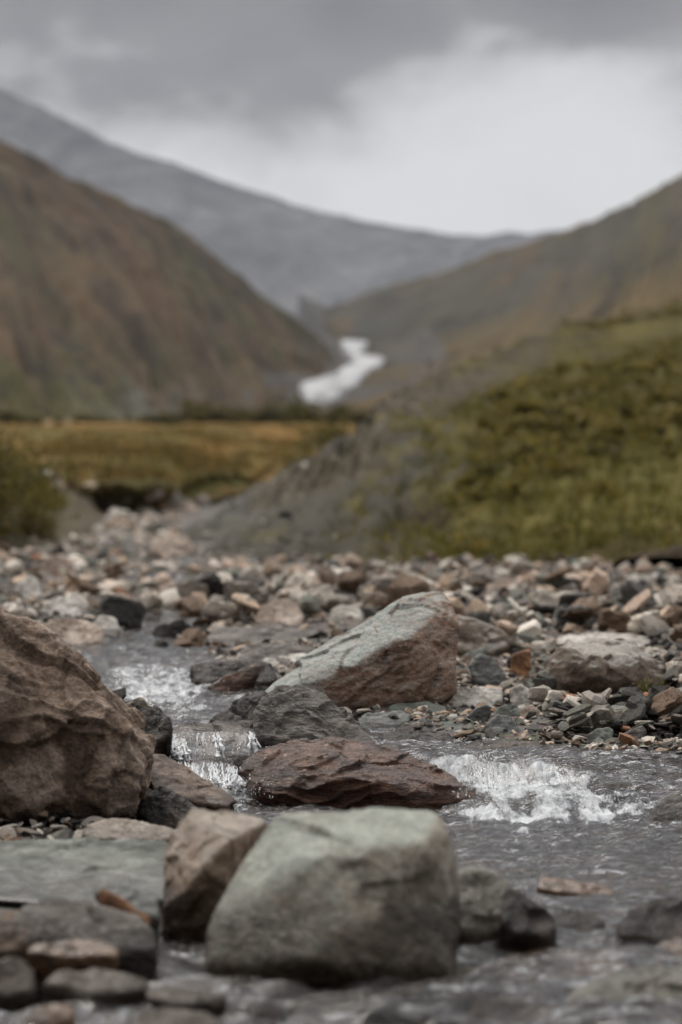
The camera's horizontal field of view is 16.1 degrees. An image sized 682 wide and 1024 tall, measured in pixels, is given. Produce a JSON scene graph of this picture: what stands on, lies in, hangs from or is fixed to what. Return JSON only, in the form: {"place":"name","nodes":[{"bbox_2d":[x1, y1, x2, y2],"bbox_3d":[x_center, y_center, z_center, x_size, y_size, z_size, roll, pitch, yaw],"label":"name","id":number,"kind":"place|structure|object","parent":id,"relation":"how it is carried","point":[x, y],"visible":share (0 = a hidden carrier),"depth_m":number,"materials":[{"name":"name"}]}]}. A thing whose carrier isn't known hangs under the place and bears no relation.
{"place":"outdoors","nodes":[
{"label":"outdoors","id":0,"kind":"place"},
{"bbox_2d":[0,486,101,549],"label":"bank","id":1,"kind":"structure","parent":0,"point":[87,522],"depth_m":30.76,"materials":[{"name":"plant"}]},
{"bbox_2d":[8,491,65,537],"bbox_3d":[-3.476,0.038,27.522,0.786,0.583,0.733,0,1,10],"label":"shrub","id":2,"kind":"object","parent":1,"relation":"on","point":[43,523],"visible":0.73,"depth_m":27.47,"materials":[{"name":"green plant"}]},
{"bbox_2d":[0,399,84,536],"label":"shrub","id":3,"kind":"object","parent":1,"relation":"on","point":[5,530],"visible":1,"depth_m":26.61,"materials":[{"name":"green plant"}]},
{"bbox_2d":[0,140,339,419],"bbox_3d":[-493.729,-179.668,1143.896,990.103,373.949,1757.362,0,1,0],"label":"hill","id":4,"kind":"structure","parent":0,"point":[114,306],"depth_m":962.14,"materials":[{"name":"plant"}]},
{"bbox_2d":[0,418,357,516],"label":"meadow","id":5,"kind":"structure","parent":0,"point":[212,486],"depth_m":54.80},
{"bbox_2d":[0,408,31,423],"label":"shrub","id":6,"kind":"object","parent":5,"relation":"on","point":[7,416],"visible":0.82,"depth_m":228.17,"materials":[{"name":"green plant"}]},
{"bbox_2d":[155,407,190,425],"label":"shrub","id":7,"kind":"object","parent":5,"relation":"on","point":[176,419],"visible":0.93,"depth_m":228.87,"materials":[{"name":"green plant"}]},
{"bbox_2d":[172,398,222,422],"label":"shrub","id":8,"kind":"object","parent":5,"relation":"on","point":[187,403],"visible":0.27,"depth_m":239.88,"materials":[{"name":"green plant"}]},
{"bbox_2d":[182,402,246,424],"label":"shrub","id":9,"kind":"object","parent":5,"relation":"on","point":[207,414],"visible":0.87,"depth_m":223.79,"materials":[{"name":"green plant"}]},
{"bbox_2d":[242,402,299,424],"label":"shrub","id":10,"kind":"object","parent":5,"relation":"on","point":[279,415],"visible":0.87,"depth_m":226.16,"materials":[{"name":"green plant"}]},
{"bbox_2d":[281,397,323,423],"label":"shrub","id":11,"kind":"object","parent":5,"relation":"on","point":[298,409],"visible":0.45,"depth_m":232.99,"materials":[{"name":"green plant"}]},
{"bbox_2d":[297,403,349,423],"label":"shrub","id":12,"kind":"object","parent":5,"relation":"on","point":[309,416],"visible":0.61,"depth_m":221.38,"materials":[{"name":"green plant"}]},
{"bbox_2d":[0,333,681,564],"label":"grass","id":13,"kind":"structure","parent":5,"relation":"on","point":[179,455],"depth_m":32.45,"materials":[{"name":"green plant"}]},
{"bbox_2d":[169,731,260,789],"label":"waterfall","id":14,"kind":"structure","parent":0,"point":[182,756],"depth_m":7.89,"materials":[{"name":"white liquid"}]},
{"bbox_2d":[0,89,564,317],"bbox_3d":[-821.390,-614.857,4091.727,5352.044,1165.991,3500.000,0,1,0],"label":"mountain","id":15,"kind":"structure","parent":0,"point":[282,254],"depth_m":4214.64,"materials":[{"name":"stone"}]},
{"bbox_2d":[0,559,681,1023],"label":"water","id":16,"kind":"structure","parent":0,"point":[548,805],"depth_m":6.73,"materials":[{"name":"liquid"}]},
{"bbox_2d":[0,916,29,961],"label":"rock","id":17,"kind":"object","parent":16,"relation":"on","point":[14,939],"visible":0.62,"depth_m":4.75,"materials":[{"name":"brown stone"}]},
{"bbox_2d":[24,1004,75,1023],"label":"rock","id":18,"kind":"object","parent":16,"relation":"in","point":[58,1014],"visible":1,"depth_m":4.36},
{"bbox_2d":[25,939,118,988],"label":"rock","id":19,"kind":"object","parent":16,"relation":"on","point":[44,961],"visible":0.7,"depth_m":4.71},
{"bbox_2d":[43,968,149,1023],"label":"rock","id":20,"kind":"object","parent":16,"relation":"in","point":[97,989],"visible":0.81,"depth_m":4.59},
{"bbox_2d":[97,888,150,925],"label":"rock","id":21,"kind":"object","parent":16,"relation":"on","point":[106,898],"visible":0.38,"depth_m":5.09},
{"bbox_2d":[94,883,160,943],"bbox_3d":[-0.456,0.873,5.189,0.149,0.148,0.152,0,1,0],"label":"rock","id":22,"kind":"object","parent":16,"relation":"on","point":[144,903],"visible":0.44,"depth_m":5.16,"materials":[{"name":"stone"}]},
{"bbox_2d":[133,1007,218,1023],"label":"rock","id":23,"kind":"object","parent":16,"relation":"in","point":[166,1015],"visible":1,"depth_m":4.31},
{"bbox_2d":[173,581,208,597],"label":"stone","id":24,"kind":"object","parent":16,"relation":"on","point":[185,589],"visible":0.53,"depth_m":14.77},
{"bbox_2d":[131,669,681,812],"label":"spray","id":25,"kind":"object","parent":16,"relation":"on","point":[476,777],"visible":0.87,"depth_m":7.34,"materials":[{"name":"white liquid"}]},
{"bbox_2d":[388,701,445,712],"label":"flat stone","id":26,"kind":"object","parent":16,"relation":"on","point":[434,708],"visible":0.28,"depth_m":8.91,"materials":[{"name":"grey stone"}]},
{"bbox_2d":[475,764,573,787],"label":"waterfall","id":27,"kind":"structure","parent":16,"relation":"on","point":[513,766],"depth_m":7.50,"materials":[{"name":"white liquid"}]},
{"bbox_2d":[557,632,651,646],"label":"flat stone","id":28,"kind":"object","parent":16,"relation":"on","point":[639,640],"visible":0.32,"depth_m":11.48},
{"bbox_2d":[0,420,681,1023],"bbox_3d":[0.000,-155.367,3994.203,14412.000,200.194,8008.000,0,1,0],"label":"ground","id":29,"kind":"structure","parent":0,"point":[396,1016],"depth_m":7.90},
{"bbox_2d":[0,956,36,1023],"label":"rock","id":30,"kind":"object","parent":29,"relation":"on","point":[17,985],"visible":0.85,"depth_m":4.63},
{"bbox_2d":[17,576,41,596],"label":"boulder","id":31,"kind":"object","parent":29,"relation":"on","point":[28,586],"visible":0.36,"depth_m":15.12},
{"bbox_2d":[44,555,74,575],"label":"rock","id":32,"kind":"object","parent":29,"relation":"on","point":[61,564],"visible":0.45,"depth_m":18.64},
{"bbox_2d":[42,596,81,615],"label":"boulder","id":33,"kind":"object","parent":29,"relation":"on","point":[62,605],"visible":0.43,"depth_m":13.45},
{"bbox_2d":[44,618,103,655],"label":"boulder","id":34,"kind":"object","parent":29,"relation":"on","point":[79,632],"visible":0.53,"depth_m":11.63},
{"bbox_2d":[0,608,155,826],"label":"boulder","id":35,"kind":"object","parent":29,"relation":"on","point":[77,742],"visible":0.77,"depth_m":6.80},
{"bbox_2d":[0,837,168,918],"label":"flat stone","id":36,"kind":"object","parent":29,"relation":"on","point":[33,870],"visible":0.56,"depth_m":5.78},
{"bbox_2d":[12,897,158,981],"bbox_3d":[-0.530,0.906,4.994,0.316,0.215,0.257,0,1,0],"label":"boulder","id":37,"kind":"object","parent":29,"relation":"on","point":[131,938],"visible":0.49,"depth_m":4.92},
{"bbox_2d":[94,615,120,633],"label":"rock","id":38,"kind":"object","parent":29,"relation":"on","point":[104,623],"visible":0.47,"depth_m":12.60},
{"bbox_2d":[95,593,145,631],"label":"stone","id":39,"kind":"object","parent":29,"relation":"on","point":[125,611],"visible":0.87,"depth_m":12.85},
{"bbox_2d":[81,818,174,842],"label":"rock","id":40,"kind":"object","parent":29,"relation":"on","point":[111,829],"visible":0.38,"depth_m":6.21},
{"bbox_2d":[133,591,162,615],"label":"cobble","id":41,"kind":"object","parent":29,"relation":"on","point":[152,601],"visible":0.59,"depth_m":13.71,"materials":[{"name":"stone"}]},
{"bbox_2d":[141,708,172,756],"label":"rock","id":42,"kind":"object","parent":29,"relation":"on","point":[158,727],"visible":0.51,"depth_m":7.82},
{"bbox_2d":[136,785,198,828],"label":"rock","id":43,"kind":"object","parent":29,"relation":"on","point":[162,805],"visible":0.48,"depth_m":6.96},
{"bbox_2d":[152,619,190,642],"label":"stone","id":44,"kind":"object","parent":29,"relation":"on","point":[174,628],"visible":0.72,"depth_m":12.29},
{"bbox_2d":[148,532,194,556],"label":"boulder","id":45,"kind":"object","parent":29,"relation":"on","point":[170,543],"visible":0.62,"depth_m":24.77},
{"bbox_2d":[173,628,206,653],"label":"stone","id":46,"kind":"object","parent":29,"relation":"on","point":[194,637],"visible":0.89,"depth_m":11.59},
{"bbox_2d":[173,596,206,617],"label":"stone","id":47,"kind":"object","parent":29,"relation":"on","point":[193,606],"visible":0.78,"depth_m":13.71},
{"bbox_2d":[148,754,236,811],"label":"rock","id":48,"kind":"object","parent":29,"relation":"on","point":[192,787],"visible":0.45,"depth_m":7.15,"materials":[{"name":"brown rock"}]},
{"bbox_2d":[188,570,223,599],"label":"stone","id":49,"kind":"object","parent":29,"relation":"on","point":[212,580],"visible":0.32,"depth_m":15.24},
{"bbox_2d":[160,808,266,953],"bbox_3d":[-0.283,0.841,5.383,0.236,0.346,0.312,0,1,0],"label":"rock","id":50,"kind":"object","parent":29,"relation":"on","point":[208,852],"visible":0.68,"depth_m":5.29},
{"bbox_2d":[183,759,244,810],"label":"rock","id":51,"kind":"object","parent":29,"relation":"on","point":[207,771],"visible":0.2,"depth_m":7.84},
{"bbox_2d":[172,720,260,770],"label":"flat stone","id":52,"kind":"object","parent":29,"relation":"on","point":[229,732],"visible":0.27,"depth_m":8.13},
{"bbox_2d":[204,663,260,707],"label":"flat stone","id":53,"kind":"object","parent":29,"relation":"on","point":[243,677],"visible":0.61,"depth_m":9.69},
{"bbox_2d":[189,659,276,701],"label":"rock","id":54,"kind":"object","parent":29,"relation":"on","point":[209,673],"visible":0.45,"depth_m":9.88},
{"bbox_2d":[228,691,266,719],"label":"rock","id":55,"kind":"object","parent":29,"relation":"on","point":[243,707],"visible":0.35,"depth_m":8.74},
{"bbox_2d":[206,624,317,645],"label":"flat stone","id":56,"kind":"object","parent":29,"relation":"on","point":[228,636],"visible":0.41,"depth_m":11.80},
{"bbox_2d":[237,641,313,664],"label":"rock","id":57,"kind":"object","parent":29,"relation":"on","point":[264,650],"visible":0.43,"depth_m":10.68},
{"bbox_2d":[256,599,304,624],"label":"boulder","id":58,"kind":"object","parent":29,"relation":"on","point":[285,611],"visible":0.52,"depth_m":12.81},
{"bbox_2d":[275,571,315,599],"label":"stone","id":59,"kind":"object","parent":29,"relation":"on","point":[298,581],"visible":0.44,"depth_m":13.95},
{"bbox_2d":[252,684,371,749],"bbox_3d":[-0.093,0.748,8.262,0.411,0.316,0.419,0,1,0],"label":"rock","id":60,"kind":"object","parent":29,"relation":"on","point":[283,713],"visible":0.57,"depth_m":8.15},
{"bbox_2d":[300,584,340,612],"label":"stone","id":61,"kind":"object","parent":29,"relation":"on","point":[329,595],"visible":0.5,"depth_m":13.61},
{"bbox_2d":[204,807,461,1016],"bbox_3d":[-0.017,0.865,5.029,0.533,0.477,0.545,0,1,0],"label":"boulder","id":62,"kind":"object","parent":29,"relation":"on","point":[322,899],"visible":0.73,"depth_m":4.87,"materials":[{"name":"stone"}]},
{"bbox_2d":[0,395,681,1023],"bbox_3d":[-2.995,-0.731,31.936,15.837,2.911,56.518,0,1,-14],"label":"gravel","id":63,"kind":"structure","parent":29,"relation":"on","point":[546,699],"depth_m":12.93,"materials":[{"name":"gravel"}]},
{"bbox_2d":[145,988,227,1023],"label":"rock","id":64,"kind":"object","parent":63,"relation":"on","point":[212,1003],"visible":0.83,"depth_m":4.46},
{"bbox_2d":[204,599,238,618],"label":"stone","id":65,"kind":"object","parent":63,"relation":"on","point":[223,610],"visible":1,"depth_m":12.87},
{"bbox_2d":[222,579,270,616],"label":"stone","id":66,"kind":"object","parent":63,"relation":"on","point":[254,591],"visible":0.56,"depth_m":13.51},
{"bbox_2d":[615,702,645,725],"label":"flat stone","id":67,"kind":"object","parent":63,"relation":"on","point":[629,716],"visible":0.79,"depth_m":8.23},
{"bbox_2d":[626,695,651,720],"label":"stone","id":68,"kind":"object","parent":63,"relation":"on","point":[632,702],"visible":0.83,"depth_m":8.29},
{"bbox_2d":[627,610,660,632],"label":"stone","id":69,"kind":"object","parent":63,"relation":"on","point":[633,624],"visible":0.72,"depth_m":11.60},
{"bbox_2d":[330,604,363,618],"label":"rock","id":70,"kind":"object","parent":29,"relation":"on","point":[342,610],"visible":0.41,"depth_m":13.16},
{"bbox_2d":[337,568,366,593],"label":"stone","id":71,"kind":"object","parent":29,"relation":"on","point":[350,581],"visible":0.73,"depth_m":15.83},
{"bbox_2d":[237,736,488,828],"bbox_3d":[0.073,0.885,7.575,0.792,0.345,0.537,0,1,0],"label":"rock","id":72,"kind":"object","parent":29,"relation":"on","point":[344,773],"visible":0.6,"depth_m":7.39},
{"bbox_2d":[266,591,460,712],"bbox_3d":[0.074,0.599,9.289,0.766,0.584,0.811,0,1,0],"label":"boulder","id":73,"kind":"object","parent":29,"relation":"on","point":[403,649],"visible":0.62,"depth_m":9.01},
{"bbox_2d":[358,710,412,737],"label":"flat stone","id":74,"kind":"object","parent":29,"relation":"on","point":[378,718],"visible":0.4,"depth_m":8.62,"materials":[{"name":"stone"}]},
{"bbox_2d":[372,573,413,593],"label":"stone","id":75,"kind":"object","parent":29,"relation":"on","point":[382,584],"visible":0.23,"depth_m":13.88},
{"bbox_2d":[385,573,431,606],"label":"stone","id":76,"kind":"object","parent":29,"relation":"on","point":[401,586],"visible":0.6,"depth_m":13.58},
{"bbox_2d":[376,730,454,762],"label":"flat stone","id":77,"kind":"object","parent":29,"relation":"on","point":[445,737],"visible":0.38,"depth_m":8.24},
{"bbox_2d":[425,977,473,1023],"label":"rock","id":78,"kind":"object","parent":29,"relation":"on","point":[454,1002],"visible":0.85,"depth_m":4.63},
{"bbox_2d":[445,686,502,706],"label":"flat stone","id":79,"kind":"object","parent":29,"relation":"on","point":[470,696],"visible":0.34,"depth_m":9.17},
{"bbox_2d":[458,705,490,723],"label":"flat stone","id":80,"kind":"object","parent":29,"relation":"on","point":[482,713],"visible":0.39,"depth_m":8.50,"materials":[{"name":"stone"}]},
{"bbox_2d":[457,867,508,966],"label":"rock","id":81,"kind":"object","parent":29,"relation":"on","point":[482,889],"visible":0.67,"depth_m":5.20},
{"bbox_2d":[456,615,512,656],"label":"rock","id":82,"kind":"object","parent":29,"relation":"on","point":[475,634],"visible":0.43,"depth_m":11.04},
{"bbox_2d":[469,654,506,685],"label":"flat stone","id":83,"kind":"object","parent":29,"relation":"on","point":[485,670],"visible":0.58,"depth_m":9.77,"materials":[{"name":"stone"}]},
{"bbox_2d":[485,714,520,734],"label":"rock","id":84,"kind":"object","parent":29,"relation":"on","point":[497,723],"visible":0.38,"depth_m":8.32,"materials":[{"name":"stone"}]},
{"bbox_2d":[447,739,566,785],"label":"rock","id":85,"kind":"object","parent":29,"relation":"on","point":[500,744],"visible":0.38,"depth_m":7.92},
{"bbox_2d":[464,993,560,1023],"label":"rock","id":86,"kind":"object","parent":29,"relation":"on","point":[525,1009],"visible":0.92,"depth_m":4.57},
{"bbox_2d":[510,684,529,701],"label":"rock","id":87,"kind":"object","parent":29,"relation":"on","point":[518,693],"visible":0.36,"depth_m":9.22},
{"bbox_2d":[510,649,530,678],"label":"rock","id":88,"kind":"object","parent":29,"relation":"on","point":[520,664],"visible":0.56,"depth_m":10.09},
{"bbox_2d":[496,887,556,961],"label":"rock","id":89,"kind":"object","parent":29,"relation":"on","point":[527,923],"visible":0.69,"depth_m":5.12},
{"bbox_2d":[534,574,573,589],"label":"stone","id":90,"kind":"object","parent":29,"relation":"on","point":[558,582],"visible":0.76,"depth_m":15.67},
{"bbox_2d":[536,588,572,606],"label":"stone","id":91,"kind":"object","parent":29,"relation":"on","point":[547,597],"visible":0.34,"depth_m":13.19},
{"bbox_2d":[490,947,630,1007],"bbox_3d":[0.466,0.992,5.095,0.306,0.149,0.241,0,1,0],"label":"rock","id":92,"kind":"object","parent":29,"relation":"on","point":[515,974],"visible":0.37,"depth_m":5.02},
{"bbox_2d":[554,604,590,628],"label":"stone","id":93,"kind":"object","parent":29,"relation":"on","point":[561,610],"visible":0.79,"depth_m":11.95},
{"bbox_2d":[536,877,616,916],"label":"flat stone","id":94,"kind":"object","parent":29,"relation":"on","point":[555,887],"visible":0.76,"depth_m":5.80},
{"bbox_2d":[557,592,597,606],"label":"stone","id":95,"kind":"object","parent":29,"relation":"on","point":[569,599],"visible":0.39,"depth_m":12.88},
{"bbox_2d":[554,909,605,946],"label":"rock","id":96,"kind":"object","parent":29,"relation":"on","point":[583,920],"visible":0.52,"depth_m":5.41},
{"bbox_2d":[570,596,600,618],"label":"stone","id":97,"kind":"object","parent":29,"relation":"on","point":[592,603],"visible":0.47,"depth_m":12.51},
{"bbox_2d":[582,567,609,594],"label":"stone","id":98,"kind":"object","parent":29,"relation":"on","point":[597,581],"visible":0.95,"depth_m":14.46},
{"bbox_2d":[586,727,612,742],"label":"flat stone","id":99,"kind":"object","parent":29,"relation":"on","point":[604,734],"visible":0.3,"depth_m":8.11,"materials":[{"name":"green stone"}]},
{"bbox_2d":[545,640,668,694],"bbox_3d":[1.054,0.682,9.672,0.541,0.332,0.573,0,1,0],"label":"boulder","id":100,"kind":"object","parent":29,"relation":"on","point":[597,666],"visible":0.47,"depth_m":9.46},
{"bbox_2d":[597,607,636,633],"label":"stone","id":101,"kind":"object","parent":29,"relation":"on","point":[616,620],"visible":0.73,"depth_m":11.82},
{"bbox_2d":[556,754,681,822],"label":"flat stone","id":102,"kind":"object","parent":29,"relation":"on","point":[664,775],"visible":0.35,"depth_m":7.59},
{"bbox_2d":[557,964,681,1023],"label":"flat stone","id":103,"kind":"object","parent":29,"relation":"on","point":[661,982],"visible":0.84,"depth_m":4.65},
{"bbox_2d":[622,589,650,613],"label":"flat stone","id":104,"kind":"object","parent":29,"relation":"on","point":[636,603],"visible":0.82,"depth_m":12.65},
{"bbox_2d":[620,581,657,608],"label":"stone","id":105,"kind":"object","parent":29,"relation":"on","point":[630,590],"visible":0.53,"depth_m":12.84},
{"bbox_2d":[614,896,681,968],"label":"rock","id":106,"kind":"object","parent":29,"relation":"on","point":[655,921],"visible":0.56,"depth_m":5.26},
{"bbox_2d":[646,791,681,856],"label":"boulder","id":107,"kind":"object","parent":29,"relation":"on","point":[669,808],"visible":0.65,"depth_m":7.04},
{"bbox_2d":[649,687,681,718],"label":"stone","id":108,"kind":"object","parent":29,"relation":"on","point":[667,701],"visible":0.67,"depth_m":8.33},
{"bbox_2d":[653,937,681,967],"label":"rock","id":109,"kind":"object","parent":29,"relation":"on","point":[673,945],"visible":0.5,"depth_m":5.01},
{"bbox_2d":[659,584,681,604],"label":"stone","id":110,"kind":"object","parent":29,"relation":"on","point":[670,594],"visible":0.62,"depth_m":12.81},
{"bbox_2d":[0,0,681,235],"label":"sky","id":111,"kind":"structure","parent":0,"point":[451,117],"materials":[{"name":"grey"}]},
{"bbox_2d":[239,293,444,412],"bbox_3d":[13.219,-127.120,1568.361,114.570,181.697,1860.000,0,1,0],"label":"ravine","id":112,"kind":"structure","parent":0,"point":[311,318],"depth_m":1132.29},
{"bbox_2d":[300,340,385,406],"bbox_3d":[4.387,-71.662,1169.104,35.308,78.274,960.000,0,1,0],"label":"snow","id":113,"kind":"structure","parent":112,"relation":"on","point":[327,388],"depth_m":885.29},
{"bbox_2d":[179,301,681,567],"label":"mossy bank","id":114,"kind":"structure","parent":0,"point":[455,381],"depth_m":33.14,"materials":[{"name":"plant"}]},
{"bbox_2d":[291,411,353,453],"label":"shrub","id":115,"kind":"object","parent":114,"relation":"on","point":[331,437],"visible":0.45,"depth_m":42.82,"materials":[{"name":"green plant"}]},
{"bbox_2d":[441,340,681,558],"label":"undergrowth","id":116,"kind":"object","parent":114,"relation":"on","point":[547,454],"visible":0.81,"depth_m":33.94,"materials":[{"name":"green plant"}]},
{"bbox_2d":[558,312,623,328],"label":"shrub","id":117,"kind":"object","parent":114,"relation":"on","point":[589,325],"visible":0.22,"depth_m":56.26,"materials":[{"name":"green plant"}]},
{"bbox_2d":[640,292,681,318],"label":"shrub","id":118,"kind":"object","parent":114,"relation":"on","point":[673,311],"visible":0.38,"depth_m":57.93,"materials":[{"name":"green plant"}]},
{"bbox_2d":[320,174,681,415],"bbox_3d":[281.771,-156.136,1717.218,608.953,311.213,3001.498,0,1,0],"label":"hill","id":119,"kind":"structure","parent":0,"point":[618,259],"depth_m":1523.75,"materials":[{"name":"plant"}]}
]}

